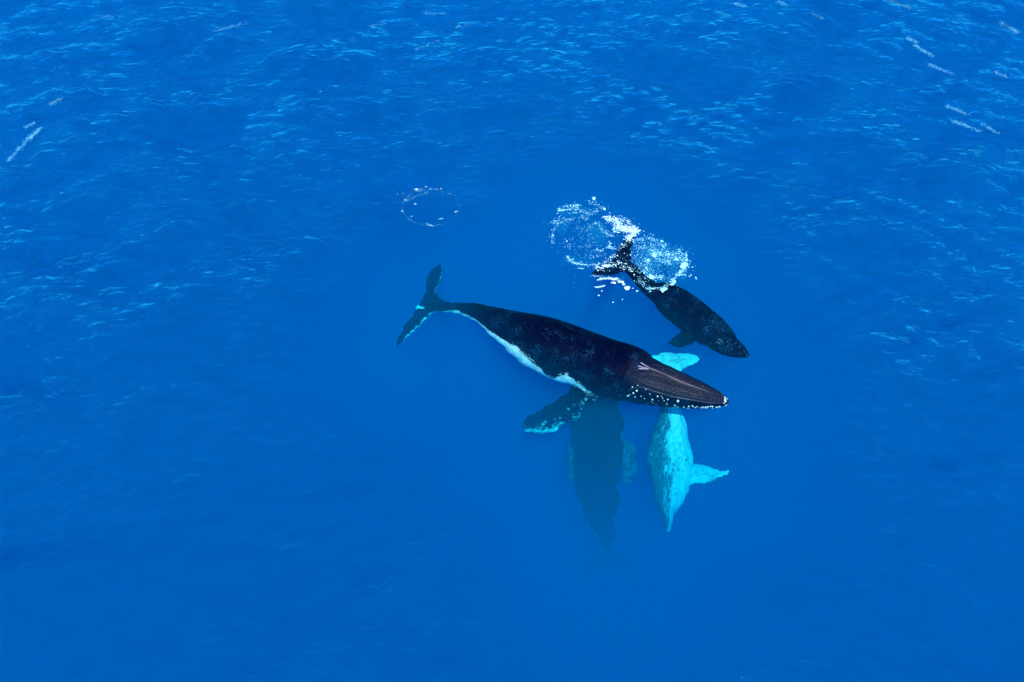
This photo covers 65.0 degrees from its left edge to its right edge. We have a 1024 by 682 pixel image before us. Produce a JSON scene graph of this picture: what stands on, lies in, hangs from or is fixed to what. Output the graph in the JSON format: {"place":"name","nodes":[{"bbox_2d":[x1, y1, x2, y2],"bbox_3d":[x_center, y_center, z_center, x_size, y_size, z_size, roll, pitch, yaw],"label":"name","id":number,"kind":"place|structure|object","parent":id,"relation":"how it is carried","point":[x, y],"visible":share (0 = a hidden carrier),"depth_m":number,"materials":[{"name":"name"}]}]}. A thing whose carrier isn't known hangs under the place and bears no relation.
{"place":"outdoors","nodes":[
{"label":"outdoors","id":0,"kind":"place"},
{"bbox_2d":[0,0,1023,681],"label":"water","id":1,"kind":"structure","parent":0,"point":[244,436],"depth_m":92.87,"materials":[{"name":"blue liquid"}]},
{"bbox_2d":[397,186,459,225],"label":"foam","id":2,"kind":"object","parent":1,"relation":"on","point":[416,189],"visible":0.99,"depth_m":41.69,"materials":[{"name":"white"}]},
{"bbox_2d":[7,0,1020,160],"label":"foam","id":3,"kind":"object","parent":1,"relation":"on","point":[907,38],"visible":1,"depth_m":47.80,"materials":[{"name":"white"}]},
{"bbox_2d":[396,264,728,433],"bbox_3d":[1.480,0.678,38.071,17.223,5.172,5.309,29,57,21],"label":"whale","id":4,"kind":"object","parent":1,"relation":"on","point":[587,365],"visible":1,"depth_m":35.60,"materials":[{"name":"black"}]},
{"bbox_2d":[546,197,616,269],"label":"foam","id":5,"kind":"object","parent":1,"relation":"on","point":[594,198],"visible":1,"depth_m":40.16,"materials":[{"name":"white"}]},
{"bbox_2d":[566,396,637,571],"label":"whale","id":6,"kind":"object","parent":1,"relation":"on","point":[601,451],"visible":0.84,"depth_m":40.20},
{"bbox_2d":[592,274,637,302],"bbox_3d":[4.830,-2.459,37.761,2.075,0.610,2.200,0,52,0],"label":"foam","id":7,"kind":"object","parent":1,"relation":"on","point":[623,284],"visible":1,"depth_m":37.65,"materials":[{"name":"white"}]},
{"bbox_2d":[593,212,640,271],"bbox_3d":[5.321,-4.841,39.523,2.202,0.780,4.504,8,52,6],"label":"foam","id":8,"kind":"object","parent":1,"relation":"on","point":[632,230],"visible":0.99,"depth_m":39.64,"materials":[{"name":"white"}]},
{"bbox_2d":[619,233,696,292],"bbox_3d":[6.798,-3.697,39.189,4.609,1.395,4.649,0,52,0],"label":"foam","id":9,"kind":"object","parent":1,"relation":"on","point":[683,266],"visible":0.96,"depth_m":38.60,"materials":[{"name":"white"}]},
{"bbox_2d":[592,236,749,357],"bbox_3d":[8.133,-1.785,38.489,8.214,2.366,3.710,30,58,21],"label":"whale","id":10,"kind":"object","parent":1,"relation":"on","point":[691,317],"visible":0.98,"depth_m":37.45,"materials":[{"name":"grey"}]},
{"bbox_2d":[646,352,728,532],"bbox_3d":[8.088,4.751,38.743,3.972,5.089,7.418,-9,53,-7],"label":"whale","id":11,"kind":"object","parent":1,"relation":"on","point":[675,472],"visible":0.85,"depth_m":37.05}
]}

